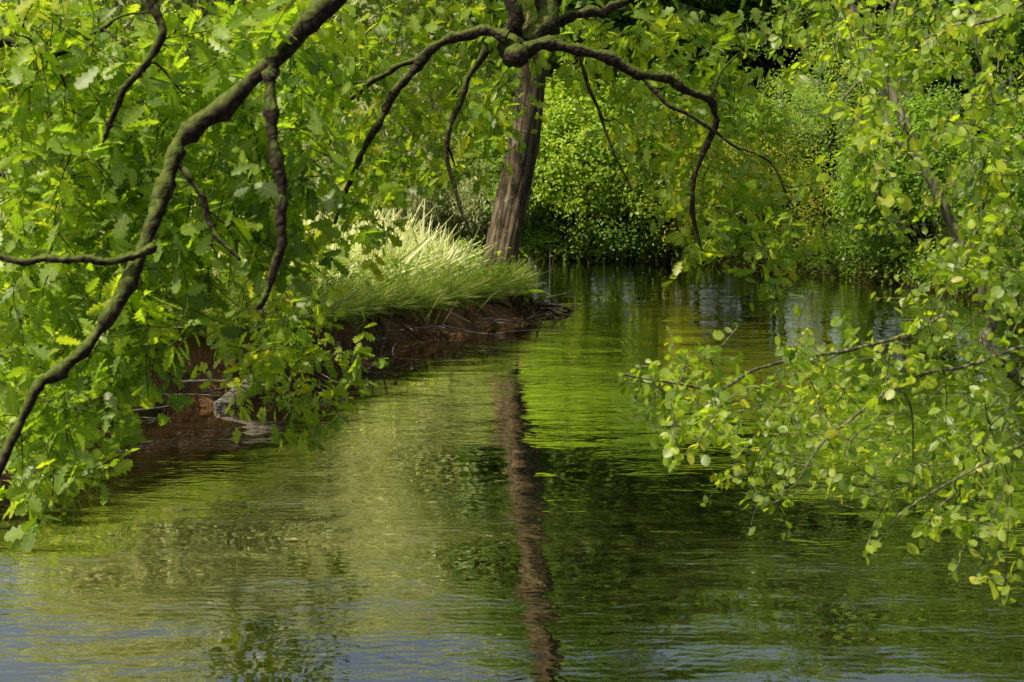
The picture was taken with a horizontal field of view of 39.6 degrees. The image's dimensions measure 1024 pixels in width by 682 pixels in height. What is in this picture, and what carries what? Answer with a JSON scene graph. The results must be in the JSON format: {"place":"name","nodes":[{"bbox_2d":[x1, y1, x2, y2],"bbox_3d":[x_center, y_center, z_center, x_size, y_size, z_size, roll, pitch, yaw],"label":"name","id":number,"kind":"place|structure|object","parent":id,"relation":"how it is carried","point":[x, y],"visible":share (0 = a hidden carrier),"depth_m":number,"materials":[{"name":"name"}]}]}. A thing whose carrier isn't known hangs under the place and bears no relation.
{"place":"outdoors","nodes":[
{"label":"outdoors","id":0,"kind":"place"},
{"bbox_2d":[0,259,1023,681],"bbox_3d":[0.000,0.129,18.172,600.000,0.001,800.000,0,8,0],"label":"water","id":1,"kind":"structure","parent":0,"point":[524,505],"depth_m":9.39,"materials":[{"name":"green liquid"}]},
{"bbox_2d":[0,116,1023,435],"bbox_3d":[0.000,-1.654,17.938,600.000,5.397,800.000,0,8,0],"label":"ground","id":2,"kind":"structure","parent":0,"point":[202,352],"depth_m":20.52,"materials":[{"name":"brown soil"}]},
{"bbox_2d":[0,185,505,288],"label":"meadow grass","id":3,"kind":"structure","parent":2,"relation":"on","point":[453,249],"depth_m":21.50,"materials":[{"name":"green plant"}]},
{"bbox_2d":[4,236,526,334],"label":"tall grass","id":4,"kind":"object","parent":2,"relation":"on","point":[393,263],"visible":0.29,"depth_m":20.08,"materials":[{"name":"green plant"}]},
{"bbox_2d":[0,279,547,427],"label":"bank face","id":5,"kind":"object","parent":2,"relation":"on","point":[345,336],"visible":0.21,"depth_m":17.12},
{"bbox_2d":[0,250,548,355],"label":"overhanging grass","id":6,"kind":"structure","parent":5,"relation":"on","point":[488,288],"depth_m":19.45,"materials":[{"name":"green plant"}]},
{"bbox_2d":[88,252,588,430],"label":"roots","id":7,"kind":"object","parent":2,"relation":"on","point":[222,403],"visible":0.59,"depth_m":16.62,"materials":[{"name":"brown wood"}]},
{"bbox_2d":[0,0,683,248],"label":"willows","id":8,"kind":"object","parent":2,"relation":"on","point":[472,210],"visible":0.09,"depth_m":34.25,"materials":[{"name":"green plant"}]},
{"bbox_2d":[0,0,843,523],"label":"tree branches","id":9,"kind":"object","parent":2,"relation":"on","point":[518,46],"visible":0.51,"depth_m":5.69,"materials":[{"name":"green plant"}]},
{"bbox_2d":[0,0,373,552],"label":"oak leaves","id":10,"kind":"object","parent":9,"relation":"attached to","point":[60,136],"visible":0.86,"depth_m":5.56,"materials":[{"name":"green plant"}]},
{"bbox_2d":[179,0,851,452],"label":"oak leaves","id":11,"kind":"object","parent":9,"relation":"attached to","point":[391,196],"visible":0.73,"depth_m":8.78,"materials":[{"name":"green plant"}]},
{"bbox_2d":[437,92,571,213],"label":"meadow bushes","id":12,"kind":"object","parent":2,"relation":"on","point":[492,141],"visible":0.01,"depth_m":34.77,"materials":[{"name":"green plant"}]},
{"bbox_2d":[0,227,1021,357],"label":"bank grass","id":13,"kind":"structure","parent":2,"relation":"on","point":[217,272],"depth_m":19.65,"materials":[{"name":"green plant"}]},
{"bbox_2d":[1,0,1023,304],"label":"bank shrubs","id":14,"kind":"object","parent":2,"relation":"on","point":[591,168],"visible":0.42,"depth_m":32.11,"materials":[{"name":"green plant"}]},
{"bbox_2d":[479,0,546,273],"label":"trunk","id":15,"kind":"object","parent":2,"relation":"on","point":[511,203],"visible":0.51,"depth_m":22.49,"materials":[{"name":"brown plant"}]},
{"bbox_2d":[31,0,1023,416],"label":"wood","id":16,"kind":"object","parent":2,"relation":"on","point":[769,62],"visible":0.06,"depth_m":33.41,"materials":[{"name":"green plant"}]},
{"bbox_2d":[635,116,852,264],"bbox_3d":[4.985,-3.418,31.707,4.554,3.508,9.222,0,8,0],"label":"bush","id":17,"kind":"object","parent":2,"relation":"on","point":[789,171],"visible":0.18,"depth_m":29.95,"materials":[{"name":"green plant"}]},
{"bbox_2d":[480,0,1023,257],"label":"bank underwood","id":18,"kind":"object","parent":2,"relation":"on","point":[866,235],"visible":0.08,"depth_m":31.52,"materials":[{"name":"green plant"}]},
{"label":"fern stems","id":19,"kind":"object","parent":2,"relation":"on","visible":0},
{"bbox_2d":[197,289,544,337],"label":"rocks","id":20,"kind":"object","parent":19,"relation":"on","point":[531,291],"visible":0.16,"depth_m":21.74,"materials":[{"name":"stone"}]},
{"bbox_2d":[385,0,1023,107],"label":"forest","id":21,"kind":"object","parent":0,"point":[622,22],"depth_m":35.56,"materials":[{"name":"green plant"}]},
{"bbox_2d":[436,59,1023,120],"label":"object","id":22,"kind":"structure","parent":0,"point":[805,110],"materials":[{"name":"green plant"}]},
{"bbox_2d":[617,0,1023,604],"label":"sallow","id":23,"kind":"object","parent":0,"point":[806,362],"depth_m":5.73,"materials":[{"name":"green plant"}]}
]}

